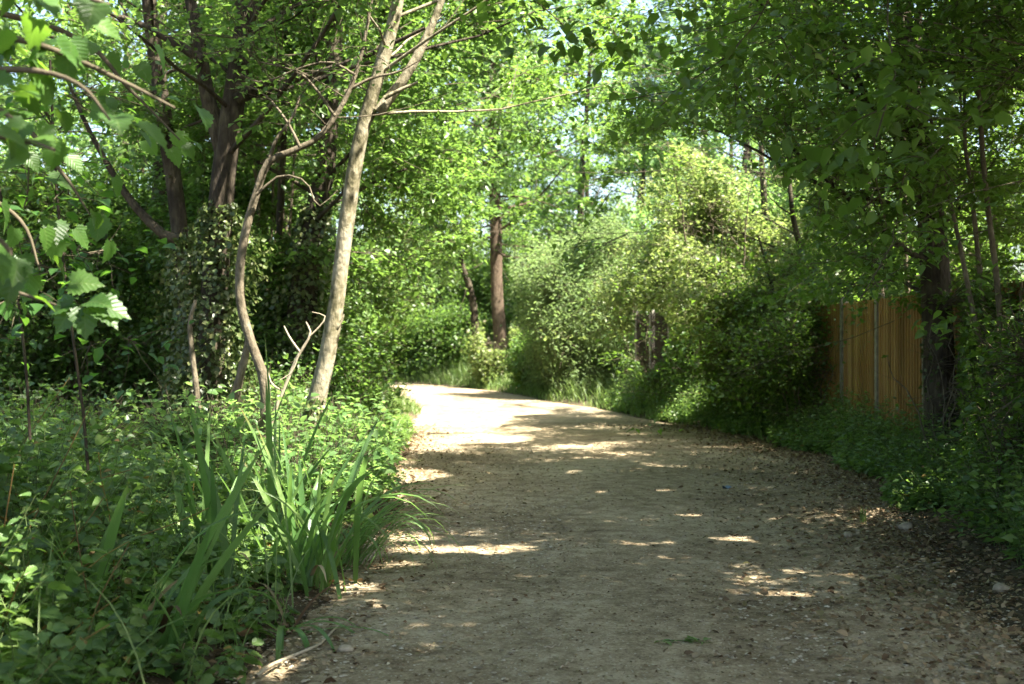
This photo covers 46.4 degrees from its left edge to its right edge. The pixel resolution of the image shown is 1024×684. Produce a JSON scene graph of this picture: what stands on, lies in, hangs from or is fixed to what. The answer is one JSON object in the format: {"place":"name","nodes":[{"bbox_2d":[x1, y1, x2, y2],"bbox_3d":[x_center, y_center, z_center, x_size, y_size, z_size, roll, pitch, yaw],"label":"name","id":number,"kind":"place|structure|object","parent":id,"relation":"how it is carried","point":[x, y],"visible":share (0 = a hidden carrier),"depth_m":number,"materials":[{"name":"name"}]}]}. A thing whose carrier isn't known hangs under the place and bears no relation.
{"place":"outdoors","nodes":[
{"label":"outdoors","id":0,"kind":"place"},
{"bbox_2d":[0,0,1023,325],"label":"sky","id":1,"kind":"structure","parent":0,"point":[43,12],"materials":[{"name":"white"}]},
{"bbox_2d":[1,349,1023,683],"bbox_3d":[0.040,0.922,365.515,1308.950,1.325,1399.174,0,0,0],"label":"ground","id":2,"kind":"structure","parent":0,"point":[163,679],"depth_m":7.73,"materials":[{"name":"soil"}]},
{"bbox_2d":[0,0,86,180],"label":"woodland tree","id":3,"kind":"object","parent":2,"relation":"on","point":[22,80],"visible":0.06,"depth_m":26.50,"materials":[{"name":"green plant"}]},
{"bbox_2d":[0,1,116,187],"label":"woodland tree","id":4,"kind":"object","parent":2,"relation":"on","point":[1,95],"visible":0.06,"depth_m":31.93,"materials":[{"name":"green plant"}]},
{"bbox_2d":[0,117,133,439],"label":"sapling","id":5,"kind":"object","parent":2,"relation":"on","point":[6,311],"visible":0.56,"depth_m":5.58,"materials":[{"name":"green plant"}]},
{"bbox_2d":[1,76,132,192],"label":"woodland tree","id":6,"kind":"object","parent":2,"relation":"on","point":[87,118],"visible":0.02,"depth_m":49.47,"materials":[{"name":"green plant"}]},
{"bbox_2d":[0,151,160,405],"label":"woodland shrub","id":7,"kind":"object","parent":2,"relation":"on","point":[137,235],"visible":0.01,"depth_m":21.45,"materials":[{"name":"green plant"}]},
{"bbox_2d":[0,483,166,613],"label":"iris plant","id":8,"kind":"object","parent":2,"relation":"on","point":[109,538],"visible":0.41,"depth_m":5.96,"materials":[{"name":"green plant"}]},
{"bbox_2d":[0,359,190,471],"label":"bramble bush","id":9,"kind":"object","parent":2,"relation":"on","point":[101,419],"visible":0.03,"depth_m":10.05,"materials":[{"name":"green plant"}]},
{"bbox_2d":[0,58,193,469],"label":"sapling","id":10,"kind":"object","parent":2,"relation":"on","point":[98,353],"visible":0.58,"depth_m":6.39,"materials":[{"name":"green plant"}]},
{"bbox_2d":[0,7,211,303],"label":"woodland tree","id":11,"kind":"object","parent":2,"relation":"on","point":[64,102],"visible":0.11,"depth_m":18.04,"materials":[{"name":"green plant"}]},
{"bbox_2d":[0,0,213,340],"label":"broadleaf tree","id":12,"kind":"object","parent":2,"relation":"on","point":[17,278],"visible":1,"depth_m":4.36,"materials":[{"name":"green plant"}]},
{"bbox_2d":[61,44,152,195],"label":"woodland tree","id":13,"kind":"object","parent":2,"relation":"on","point":[106,128],"visible":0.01,"depth_m":65.38,"materials":[{"name":"green plant"}]},
{"bbox_2d":[43,173,170,391],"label":"woodland shrub","id":14,"kind":"object","parent":2,"relation":"on","point":[132,257],"depth_m":25.90,"materials":[{"name":"green plant"}]},
{"bbox_2d":[0,123,255,420],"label":"woodland shrub","id":15,"kind":"object","parent":2,"relation":"on","point":[138,369],"visible":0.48,"depth_m":17.21,"materials":[{"name":"green plant"}]},
{"bbox_2d":[0,0,298,228],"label":"woodland tree","id":16,"kind":"object","parent":2,"relation":"on","point":[89,35],"visible":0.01,"depth_m":34.16,"materials":[{"name":"green plant"}]},
{"bbox_2d":[91,388,252,597],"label":"iris plant","id":17,"kind":"object","parent":2,"relation":"on","point":[210,498],"visible":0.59,"depth_m":6.95,"materials":[{"name":"green plant"}]},
{"bbox_2d":[0,377,373,683],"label":"nettles","id":18,"kind":"object","parent":2,"relation":"on","point":[58,493],"visible":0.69,"depth_m":6.15,"materials":[{"name":"green plant"}]},
{"bbox_2d":[0,0,382,395],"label":"woodland tree","id":19,"kind":"object","parent":2,"relation":"on","point":[92,60],"visible":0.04,"depth_m":21.71,"materials":[{"name":"green plant"}]},
{"bbox_2d":[187,300,200,411],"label":"bare stem","id":20,"kind":"object","parent":2,"relation":"on","point":[193,363],"visible":0.67,"depth_m":12.38,"materials":[{"name":"brown plant"}]},
{"bbox_2d":[0,388,409,683],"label":"bank grass","id":21,"kind":"structure","parent":2,"relation":"on","point":[163,607],"depth_m":6.17,"materials":[{"name":"green plant"}]},
{"bbox_2d":[269,312,324,422],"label":"bare stem","id":22,"kind":"object","parent":21,"relation":"on","point":[300,351],"visible":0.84,"depth_m":11.59,"materials":[{"name":"brown wood"}]},
{"bbox_2d":[6,0,413,423],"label":"dark tree","id":23,"kind":"object","parent":2,"relation":"on","point":[176,206],"visible":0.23,"depth_m":14.79,"materials":[{"name":"green plant"}]},
{"bbox_2d":[142,441,294,667],"bbox_3d":[-1.387,0.987,5.557,0.711,1.072,0.663,0,0,38],"label":"iris plant","id":24,"kind":"object","parent":2,"relation":"on","point":[191,574],"visible":0.83,"depth_m":5.53,"materials":[{"name":"green plant"}]},
{"bbox_2d":[227,340,249,416],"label":"bare stem","id":25,"kind":"object","parent":2,"relation":"on","point":[240,374],"visible":0.37,"depth_m":12.76,"materials":[{"name":"grey plant"}]},
{"bbox_2d":[110,378,371,470],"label":"bramble bush","id":26,"kind":"object","parent":2,"relation":"on","point":[231,411],"visible":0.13,"depth_m":10.99,"materials":[{"name":"green plant"}]},
{"bbox_2d":[45,0,443,237],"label":"woodland tree","id":27,"kind":"object","parent":2,"relation":"on","point":[74,141],"visible":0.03,"depth_m":27.88,"materials":[{"name":"green plant"}]},
{"bbox_2d":[178,332,346,554],"bbox_3d":[-1.737,0.707,8.493,1.196,1.581,0.838,0,0,0],"label":"iris plant","id":28,"kind":"object","parent":2,"relation":"on","point":[271,488],"visible":0.48,"depth_m":8.22,"materials":[{"name":"green plant"}]},
{"bbox_2d":[179,2,354,310],"bbox_3d":[-3.437,-2.149,16.737,3.068,7.835,3.221,0,0,17],"label":"slender tree","id":29,"kind":"object","parent":2,"relation":"on","point":[280,207],"visible":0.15,"depth_m":16.47,"materials":[{"name":"green plant"}]},
{"bbox_2d":[224,340,332,420],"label":"bramble bush","id":30,"kind":"object","parent":2,"relation":"on","point":[301,389],"visible":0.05,"depth_m":14.74,"materials":[{"name":"green plant"}]},
{"bbox_2d":[145,400,418,501],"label":"undergrowth","id":31,"kind":"object","parent":2,"relation":"on","point":[405,420],"visible":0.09,"depth_m":18.48,"materials":[{"name":"green plant"}]},
{"bbox_2d":[165,402,403,512],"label":"bramble bush","id":32,"kind":"object","parent":2,"relation":"on","point":[335,457],"visible":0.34,"depth_m":10.29,"materials":[{"name":"green plant"}]},
{"bbox_2d":[138,1,442,338],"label":"woodland tree","id":33,"kind":"object","parent":2,"relation":"on","point":[367,304],"depth_m":35.57,"materials":[{"name":"green plant"}]},
{"bbox_2d":[0,0,586,425],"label":"ivy tree","id":34,"kind":"object","parent":2,"relation":"on","point":[214,328],"visible":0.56,"depth_m":13.28,"materials":[{"name":"green plant"}]},
{"bbox_2d":[166,241,427,439],"bbox_3d":[-2.942,-0.041,16.296,3.538,3.128,3.732,0,0,0],"label":"elder bush","id":35,"kind":"object","parent":2,"relation":"on","point":[351,363],"visible":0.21,"depth_m":15.93,"materials":[{"name":"green plant"}]},
{"bbox_2d":[88,0,517,289],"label":"hazel tree","id":36,"kind":"object","parent":2,"relation":"on","point":[339,186],"visible":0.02,"depth_m":23.93,"materials":[{"name":"green plant"}]},
{"bbox_2d":[150,0,474,437],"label":"crooked sapling","id":37,"kind":"object","parent":2,"relation":"on","point":[254,351],"visible":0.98,"depth_m":11.20,"materials":[{"name":"grey plant"}]},
{"bbox_2d":[172,42,452,319],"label":"woodland tree","id":38,"kind":"object","parent":2,"relation":"on","point":[361,228],"visible":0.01,"depth_m":53.21,"materials":[{"name":"green plant"}]},
{"bbox_2d":[240,581,388,659],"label":"iris plant","id":39,"kind":"object","parent":2,"relation":"on","point":[281,632],"visible":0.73,"depth_m":6.22,"materials":[{"name":"green plant"}]},
{"bbox_2d":[105,0,527,409],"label":"broad tree","id":40,"kind":"object","parent":2,"relation":"on","point":[313,223],"visible":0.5,"depth_m":15.33,"materials":[{"name":"green plant"}]},
{"bbox_2d":[84,0,557,400],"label":"hazel tree","id":41,"kind":"object","parent":2,"relation":"on","point":[414,155],"visible":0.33,"depth_m":16.60,"materials":[{"name":"green plant"}]},
{"bbox_2d":[239,376,405,474],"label":"bramble bush","id":42,"kind":"object","parent":2,"relation":"on","point":[378,441],"visible":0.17,"depth_m":13.17,"materials":[{"name":"green plant"}]},
{"bbox_2d":[192,409,455,599],"bbox_3d":[-1.195,0.976,7.570,1.752,1.138,1.498,0,0,-29],"label":"iris plant","id":43,"kind":"object","parent":2,"relation":"on","point":[321,564],"visible":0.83,"depth_m":7.35,"materials":[{"name":"green plant"}]},
{"bbox_2d":[347,292,391,358],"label":"bush","id":44,"kind":"object","parent":2,"relation":"on","point":[367,314],"visible":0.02,"depth_m":50.09,"materials":[{"name":"green plant"}]},
{"bbox_2d":[285,21,459,236],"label":"woodland tree","id":45,"kind":"object","parent":2,"relation":"on","point":[365,200],"visible":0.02,"depth_m":57.45,"materials":[{"name":"green plant"}]},
{"bbox_2d":[355,302,428,377],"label":"bush","id":46,"kind":"object","parent":2,"relation":"on","point":[398,353],"visible":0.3,"depth_m":47.04,"materials":[{"name":"green plant"}]},
{"bbox_2d":[335,210,462,314],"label":"woodland shrub","id":47,"kind":"object","parent":2,"relation":"on","point":[435,291],"visible":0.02,"depth_m":53.06,"materials":[{"name":"green plant"}]},
{"bbox_2d":[335,477,468,572],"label":"iris plant","id":48,"kind":"object","parent":2,"relation":"on","point":[367,531],"visible":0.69,"depth_m":8.19,"materials":[{"name":"green plant"}]},
{"bbox_2d":[352,216,477,318],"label":"bush","id":49,"kind":"object","parent":2,"relation":"on","point":[402,307],"visible":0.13,"depth_m":52.88,"materials":[{"name":"green plant"}]},
{"bbox_2d":[137,0,727,314],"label":"oak tree","id":50,"kind":"object","parent":2,"relation":"on","point":[430,11],"visible":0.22,"depth_m":19.15,"materials":[{"name":"green plant"}]},
{"bbox_2d":[394,297,492,376],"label":"bush","id":51,"kind":"object","parent":2,"relation":"on","point":[445,333],"visible":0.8,"depth_m":45.64,"materials":[{"name":"green plant"}]},
{"bbox_2d":[356,44,550,355],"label":"slim tree","id":52,"kind":"object","parent":2,"relation":"on","point":[472,299],"visible":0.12,"depth_m":43.46,"materials":[{"name":"green plant"}]},
{"bbox_2d":[209,0,704,444],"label":"pale tree","id":53,"kind":"object","parent":2,"relation":"on","point":[321,380],"visible":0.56,"depth_m":11.97,"materials":[{"name":"green plant"}]},
{"bbox_2d":[362,21,568,265],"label":"woodland tree","id":54,"kind":"object","parent":2,"relation":"on","point":[477,192],"visible":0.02,"depth_m":73.14,"materials":[{"name":"green plant"}]},
{"bbox_2d":[432,239,532,341],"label":"woodland shrub","id":55,"kind":"object","parent":2,"relation":"on","point":[482,288],"visible":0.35,"depth_m":50.87,"materials":[{"name":"green plant"}]},
{"bbox_2d":[459,317,528,382],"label":"bush","id":56,"kind":"object","parent":2,"relation":"on","point":[484,361],"visible":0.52,"depth_m":39.56,"materials":[{"name":"green plant"}]},
{"bbox_2d":[364,0,657,348],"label":"brown tree","id":57,"kind":"object","parent":2,"relation":"on","point":[497,255],"visible":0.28,"depth_m":41.79,"materials":[{"name":"green plant"}]},
{"bbox_2d":[399,14,625,279],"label":"woodland tree","id":58,"kind":"object","parent":2,"relation":"on","point":[569,108],"visible":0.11,"depth_m":57.63,"materials":[{"name":"green plant"}]},
{"bbox_2d":[432,14,609,337],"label":"woodland tree","id":59,"kind":"object","parent":2,"relation":"on","point":[511,189],"visible":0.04,"depth_m":56.20,"materials":[{"name":"green plant"}]},
{"bbox_2d":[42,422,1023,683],"bbox_3d":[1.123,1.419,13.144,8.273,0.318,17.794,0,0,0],"label":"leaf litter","id":60,"kind":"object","parent":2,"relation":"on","point":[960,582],"visible":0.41,"depth_m":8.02,"materials":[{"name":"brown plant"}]},
{"bbox_2d":[501,323,607,390],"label":"bush","id":61,"kind":"object","parent":2,"relation":"on","point":[517,372],"visible":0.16,"depth_m":35.59,"materials":[{"name":"green plant"}]},
{"bbox_2d":[487,197,632,329],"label":"woodland shrub","id":62,"kind":"object","parent":2,"relation":"on","point":[524,243],"visible":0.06,"depth_m":45.40,"materials":[{"name":"green plant"}]},
{"bbox_2d":[459,0,681,290],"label":"woodland tree","id":63,"kind":"object","parent":2,"relation":"on","point":[562,16],"visible":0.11,"depth_m":51.77,"materials":[{"name":"green plant"}]},
{"bbox_2d":[484,34,669,252],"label":"woodland tree","id":64,"kind":"object","parent":2,"relation":"on","point":[587,192],"visible":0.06,"depth_m":63.38,"materials":[{"name":"green plant"}]},
{"bbox_2d":[507,201,663,394],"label":"willow bush","id":65,"kind":"object","parent":2,"relation":"on","point":[557,287],"visible":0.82,"depth_m":32.05,"materials":[{"name":"green plant"}]},
{"bbox_2d":[351,333,826,442],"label":"grass","id":66,"kind":"structure","parent":2,"relation":"on","point":[454,375],"depth_m":31.20,"materials":[{"name":"green plant"}]},
{"bbox_2d":[540,35,694,236],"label":"woodland tree","id":67,"kind":"object","parent":2,"relation":"on","point":[653,63],"visible":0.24,"depth_m":46.59,"materials":[{"name":"green plant"}]},
{"bbox_2d":[398,0,871,282],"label":"oak tree","id":68,"kind":"object","parent":2,"relation":"on","point":[510,178],"visible":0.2,"depth_m":24.72,"materials":[{"name":"green plant"}]},
{"bbox_2d":[544,29,741,231],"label":"woodland tree","id":69,"kind":"object","parent":2,"relation":"on","point":[630,206],"visible":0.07,"depth_m":75.35,"materials":[{"name":"green plant"}]},
{"bbox_2d":[608,201,702,377],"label":"woodland shrub","id":70,"kind":"object","parent":2,"relation":"on","point":[636,229],"visible":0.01,"depth_m":33.80,"materials":[{"name":"green plant"}]},
{"bbox_2d":[608,286,725,405],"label":"thorn bush","id":71,"kind":"object","parent":2,"relation":"on","point":[654,376],"visible":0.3,"depth_m":24.79,"materials":[{"name":"green plant"}]},
{"bbox_2d":[635,310,700,387],"bbox_3d":[3.450,0.485,27.343,0.206,2.530,5.254,0,0,-8],"label":"dark fence","id":72,"kind":"object","parent":2,"relation":"on","point":[652,345],"visible":0.26,"depth_m":28.15,"materials":[{"name":"wood"}]},
{"bbox_2d":[582,0,779,232],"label":"woodland tree","id":73,"kind":"object","parent":2,"relation":"on","point":[656,31],"visible":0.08,"depth_m":48.57,"materials":[{"name":"green plant"}]},
{"bbox_2d":[536,133,846,431],"bbox_3d":[3.739,-1.196,21.609,5.025,5.646,6.124,0,0,24],"label":"hazel bush","id":74,"kind":"object","parent":2,"relation":"on","point":[696,221],"visible":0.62,"depth_m":21.32,"materials":[{"name":"green plant"}]},
{"bbox_2d":[627,36,799,217],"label":"woodland tree","id":75,"kind":"object","parent":2,"relation":"on","point":[730,147],"visible":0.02,"depth_m":62.02,"materials":[{"name":"green plant"}]},
{"bbox_2d":[630,161,799,365],"bbox_3d":[6.321,-1.243,30.123,6.130,6.298,6.104,0,0,-15],"label":"woodland shrub","id":76,"kind":"object","parent":2,"relation":"on","point":[754,193],"visible":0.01,"depth_m":29.00,"materials":[{"name":"green plant"}]},
{"bbox_2d":[441,0,1023,220],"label":"hazel tree","id":77,"kind":"object","parent":2,"relation":"on","point":[483,9],"visible":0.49,"depth_m":10.36,"materials":[{"name":"green plant"}]},
{"bbox_2d":[594,1,881,253],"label":"woodland tree","id":78,"kind":"object","parent":2,"relation":"on","point":[642,216],"visible":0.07,"depth_m":38.83,"materials":[{"name":"green plant"}]},
{"bbox_2d":[686,316,792,426],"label":"thorn bush","id":79,"kind":"object","parent":2,"relation":"on","point":[711,368],"visible":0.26,"depth_m":20.58,"materials":[{"name":"green plant"}]},
{"bbox_2d":[664,7,822,197],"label":"woodland tree","id":80,"kind":"object","parent":2,"relation":"on","point":[749,157],"visible":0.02,"depth_m":50.15,"materials":[{"name":"green plant"}]},
{"bbox_2d":[485,0,1023,434],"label":"hazel tree","id":81,"kind":"object","parent":2,"relation":"on","point":[997,228],"visible":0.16,"depth_m":15.05,"materials":[{"name":"green plant"}]},
{"bbox_2d":[501,0,1023,350],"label":"hazel tree","id":82,"kind":"object","parent":2,"relation":"on","point":[732,55],"visible":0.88,"depth_m":6.80,"materials":[{"name":"green plant"}]},
{"bbox_2d":[694,291,853,443],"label":"thorn bush","id":83,"kind":"object","parent":2,"relation":"on","point":[800,368],"visible":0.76,"depth_m":18.16,"materials":[{"name":"green plant"}]},
{"bbox_2d":[610,0,937,241],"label":"woodland tree","id":84,"kind":"object","parent":2,"relation":"on","point":[726,160],"visible":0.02,"depth_m":42.35,"materials":[{"name":"green plant"}]},
{"bbox_2d":[676,227,886,419],"bbox_3d":[4.392,-0.248,19.850,3.464,3.651,3.647,0,0,-43],"label":"thorn bush","id":85,"kind":"object","parent":2,"relation":"on","point":[774,270],"visible":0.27,"depth_m":19.30,"materials":[{"name":"green plant"}]},
{"bbox_2d":[665,107,905,404],"bbox_3d":[4.524,-1.175,19.642,3.976,5.621,4.159,0,0,29],"label":"crooked tree","id":86,"kind":"object","parent":2,"relation":"on","point":[795,234],"visible":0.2,"depth_m":19.30,"materials":[{"name":"green plant"}]},
{"bbox_2d":[551,0,1023,440],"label":"hazel tree","id":87,"kind":"object","parent":2,"relation":"on","point":[807,127],"visible":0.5,"depth_m":10.52,"materials":[{"name":"green plant"}]},
{"bbox_2d":[574,3,1023,401],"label":"hazel tree","id":88,"kind":"object","parent":2,"relation":"on","point":[672,150],"visible":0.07,"depth_m":20.11,"materials":[{"name":"green plant"}]},
{"bbox_2d":[586,0,1023,456],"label":"tree","id":89,"kind":"object","parent":2,"relation":"on","point":[935,275],"visible":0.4,"depth_m":12.84,"materials":[{"name":"green plant"}]},
{"bbox_2d":[696,188,918,404],"bbox_3d":[6.457,-0.828,25.515,5.116,5.257,5.095,0,0,36],"label":"woodland shrub","id":90,"kind":"object","parent":2,"relation":"on","point":[868,291],"visible":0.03,"depth_m":24.73,"materials":[{"name":"green plant"}]},
{"bbox_2d":[601,365,1023,569],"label":"verge plants","id":91,"kind":"object","parent":2,"relation":"on","point":[873,446],"visible":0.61,"depth_m":13.24,"materials":[{"name":"green plant"}]},
{"bbox_2d":[779,0,1023,279],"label":"woodland tree","id":92,"kind":"object","parent":2,"relation":"on","point":[949,143],"depth_m":32.56,"materials":[{"name":"green plant"}]},
{"bbox_2d":[807,280,1023,437],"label":"wooden fence","id":93,"kind":"object","parent":2,"relation":"on","point":[872,381],"visible":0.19,"depth_m":16.27,"materials":[{"name":"wood"}]},
{"bbox_2d":[853,225,1020,351],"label":"woodland shrub","id":94,"kind":"object","parent":2,"relation":"on","point":[956,267],"visible":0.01,"depth_m":27.06,"materials":[{"name":"green plant"}]},
{"bbox_2d":[870,229,1023,484],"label":"thorn bush","id":95,"kind":"object","parent":2,"relation":"on","point":[962,339],"visible":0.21,"depth_m":11.45,"materials":[{"name":"green plant"}]},
{"bbox_2d":[950,9,1023,345],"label":"hazel tree","id":96,"kind":"object","parent":2,"relation":"on","point":[1009,215],"visible":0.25,"depth_m":13.51,"materials":[{"name":"green plant"}]},
{"bbox_2d":[953,258,1023,545],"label":"thorn bush","id":97,"kind":"object","parent":2,"relation":"on","point":[1010,369],"visible":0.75,"depth_m":9.05,"materials":[{"name":"green plant"}]},
{"bbox_2d":[958,1,1023,279],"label":"woodland tree","id":98,"kind":"object","parent":2,"relation":"on","point":[1013,266],"visible":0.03,"depth_m":25.62,"materials":[{"name":"green plant"}]},
{"bbox_2d":[992,582,1010,592],"bbox_3d":[2.940,1.481,7.179,0.108,0.071,0.083,0,0,0],"label":"stone","id":99,"kind":"object","parent":2,"relation":"on","point":[998,586],"visible":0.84,"depth_m":7.15,"materials":[{"name":"grey stone"}]},
{"bbox_2d":[214,382,1023,683],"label":"path","id":100,"kind":"structure","parent":0,"point":[509,419],"depth_m":7.85,"materials":[{"name":"beige gravel"}]},
{"bbox_2d":[254,616,352,677],"bbox_3d":[-0.999,1.519,6.008,0.078,0.032,1.231,0,0,14],"label":"fallen stick","id":101,"kind":"object","parent":100,"relation":"on","point":[263,670],"visible":0.95,"depth_m":5.80,"materials":[{"name":"brown wood"}]},
{"bbox_2d":[337,644,353,651],"bbox_3d":[-0.822,1.520,5.917,0.080,0.042,0.054,0,0,0],"label":"stone","id":102,"kind":"object","parent":100,"relation":"on","point":[344,648],"visible":0.94,"depth_m":5.90,"materials":[{"name":"grey stone"}]},
{"bbox_2d":[208,442,1023,683],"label":"chaff","id":103,"kind":"object","parent":100,"relation":"on","point":[540,629],"visible":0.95,"depth_m":7.86,"materials":[{"name":"beige plant"}]},
{"bbox_2d":[654,635,710,645],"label":"fallen sprig","id":104,"kind":"object","parent":100,"relation":"on","point":[690,640],"visible":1,"depth_m":6.04,"materials":[{"name":"green plant"}]},
{"bbox_2d":[898,522,913,531],"bbox_3d":[3.218,1.509,9.747,0.108,0.088,0.102,0,0,43],"label":"stone","id":105,"kind":"object","parent":100,"relation":"on","point":[905,525],"visible":0.75,"depth_m":9.72,"materials":[{"name":"grey stone"}]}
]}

